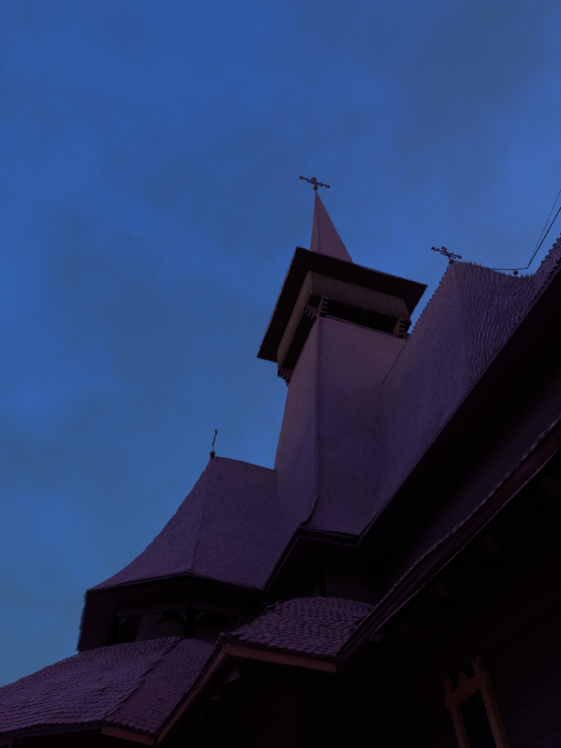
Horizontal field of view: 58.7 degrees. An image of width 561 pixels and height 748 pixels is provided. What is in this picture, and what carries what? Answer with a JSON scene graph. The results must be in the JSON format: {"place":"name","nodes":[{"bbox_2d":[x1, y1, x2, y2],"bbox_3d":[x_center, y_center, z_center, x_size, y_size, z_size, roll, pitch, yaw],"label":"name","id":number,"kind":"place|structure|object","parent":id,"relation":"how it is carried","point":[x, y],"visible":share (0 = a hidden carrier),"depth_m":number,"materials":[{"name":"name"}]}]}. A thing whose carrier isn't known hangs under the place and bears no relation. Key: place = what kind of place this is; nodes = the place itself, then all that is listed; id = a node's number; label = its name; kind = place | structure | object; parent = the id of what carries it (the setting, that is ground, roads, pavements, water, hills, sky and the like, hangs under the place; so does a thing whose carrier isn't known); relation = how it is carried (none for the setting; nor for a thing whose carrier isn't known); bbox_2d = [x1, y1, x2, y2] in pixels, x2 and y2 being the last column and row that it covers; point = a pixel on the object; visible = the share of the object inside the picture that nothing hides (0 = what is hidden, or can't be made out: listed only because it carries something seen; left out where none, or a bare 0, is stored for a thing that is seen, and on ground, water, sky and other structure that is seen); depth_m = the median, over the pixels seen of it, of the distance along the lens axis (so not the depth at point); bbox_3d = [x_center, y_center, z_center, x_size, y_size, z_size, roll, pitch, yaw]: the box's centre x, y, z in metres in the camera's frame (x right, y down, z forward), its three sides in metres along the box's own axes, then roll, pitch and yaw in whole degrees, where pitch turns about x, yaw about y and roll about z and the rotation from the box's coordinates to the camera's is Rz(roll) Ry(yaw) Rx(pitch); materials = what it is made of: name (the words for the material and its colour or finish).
{"place":"outdoors","nodes":[
{"label":"outdoors","id":0,"kind":"place"},
{"bbox_2d":[0,0,560,686],"label":"sky","id":1,"kind":"structure","parent":0,"point":[155,206],"materials":[{"name":"blue"}]},
{"bbox_2d":[277,270,411,385],"bbox_3d":[2.595,-1.336,21.450,4.600,2.810,4.600,14,-53,-11],"label":"belfry","id":2,"kind":"object","parent":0,"point":[322,295],"visible":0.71,"depth_m":20.26,"materials":[{"name":"brown wood"}]},
{"bbox_2d":[257,247,426,361],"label":"roof eave soffit","id":3,"kind":"structure","parent":2,"relation":"on","point":[410,293],"depth_m":21.34,"materials":[{"name":"brown wood"}]},
{"bbox_2d":[257,247,425,362],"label":"tower roof","id":4,"kind":"structure","parent":3,"relation":"attached to","point":[359,266],"depth_m":21.08,"materials":[{"name":"brown wood"}]},
{"label":"ground","id":5,"kind":"structure","parent":0,"visible":0},
{"label":"courtyard paving","id":6,"kind":"structure","parent":5,"relation":"on","visible":0},
{"bbox_2d":[11,265,560,747],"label":"church walls","id":7,"kind":"structure","parent":6,"relation":"on","point":[383,687],"depth_m":6.70,"materials":[{"name":"brown wood"}]},
{"bbox_2d":[80,464,278,646],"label":"roof shingles","id":8,"kind":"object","parent":7,"relation":"on","point":[174,578],"depth_m":10.87,"materials":[{"name":"brown wood"}]},
{"bbox_2d":[0,425,560,747],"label":"roof","id":9,"kind":"structure","parent":7,"relation":"on","point":[225,672],"depth_m":5.10,"materials":[{"name":"brown wood"}]},
{"bbox_2d":[0,190,560,732],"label":"roof shingles","id":10,"kind":"object","parent":9,"relation":"on","point":[348,416],"visible":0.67,"depth_m":11.51,"materials":[{"name":"brown wood"}]},
{"bbox_2d":[210,429,217,456],"bbox_3d":[-2.274,2.391,17.017,0.203,1.411,0.738,14,-53,-11],"label":"cross","id":11,"kind":"object","parent":10,"relation":"on","point":[212,453],"visible":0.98,"depth_m":16.87,"materials":[{"name":"black metal"}]},
{"bbox_2d":[216,457,276,471],"bbox_3d":[-1.083,3.072,16.777,2.300,0.236,0.060,14,-53,-11],"label":"apse ridge comb","id":12,"kind":"object","parent":10,"relation":"on","point":[250,465],"visible":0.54,"depth_m":16.81,"materials":[{"name":"brown wood"}]},
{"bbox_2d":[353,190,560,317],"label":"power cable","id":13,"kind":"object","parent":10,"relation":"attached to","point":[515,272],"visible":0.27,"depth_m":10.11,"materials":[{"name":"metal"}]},
{"bbox_2d":[0,446,560,747],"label":"eave fascia","id":14,"kind":"structure","parent":9,"relation":"attached to","point":[255,667],"depth_m":5.02,"materials":[{"name":"brown wood"}]},
{"bbox_2d":[0,246,560,736],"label":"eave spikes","id":15,"kind":"object","parent":7,"relation":"on","point":[48,728],"visible":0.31,"depth_m":6.54,"materials":[{"name":"brown wood"}]},
{"bbox_2d":[260,326,396,605],"bbox_3d":[2.595,2.855,16.238,7.000,11.024,7.000,14,-53,-11],"label":"tower shaft","id":16,"kind":"object","parent":7,"relation":"on","point":[324,536],"visible":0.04,"depth_m":15.30,"materials":[{"name":"brown wood"}]},
{"bbox_2d":[311,192,349,260],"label":"spire shingles","id":17,"kind":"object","parent":16,"relation":"on","point":[324,229],"depth_m":30.24,"materials":[{"name":"brown wood"}]},
{"bbox_2d":[299,176,329,190],"bbox_3d":[2.595,-14.311,37.588,2.500,2.806,0.390,14,-53,-11],"label":"cross","id":18,"kind":"object","parent":17,"relation":"on","point":[315,183],"visible":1,"depth_m":37.79,"materials":[{"name":"black metal"}]},
{"bbox_2d":[352,261,560,545],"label":"roof","id":19,"kind":"structure","parent":7,"relation":"on","point":[495,300],"depth_m":9.85,"materials":[{"name":"brown wood"}]},
{"bbox_2d":[381,267,448,384],"bbox_3d":[3.863,-1.116,14.829,0.060,0.314,4.650,14,-53,-11],"label":"ridge comb","id":20,"kind":"object","parent":19,"relation":"attached to","point":[421,315],"visible":0.56,"depth_m":14.64,"materials":[{"name":"brown wood"}]},
{"bbox_2d":[431,246,461,264],"bbox_3d":[4.615,-3.246,13.715,0.952,1.128,0.158,14,-53,-11],"label":"cross","id":21,"kind":"object","parent":19,"relation":"on","point":[448,255],"visible":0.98,"depth_m":13.79,"materials":[{"name":"metal"}]},
{"bbox_2d":[537,233,560,271],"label":"ridge comb","id":22,"kind":"object","parent":19,"relation":"on","point":[550,250],"visible":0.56,"depth_m":9.60,"materials":[{"name":"brown wood"}]},
{"bbox_2d":[443,657,509,747],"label":"window frame","id":23,"kind":"object","parent":7,"relation":"attached to","point":[471,704],"visible":1,"depth_m":4.85,"materials":[{"name":"brown wood"}]}
]}

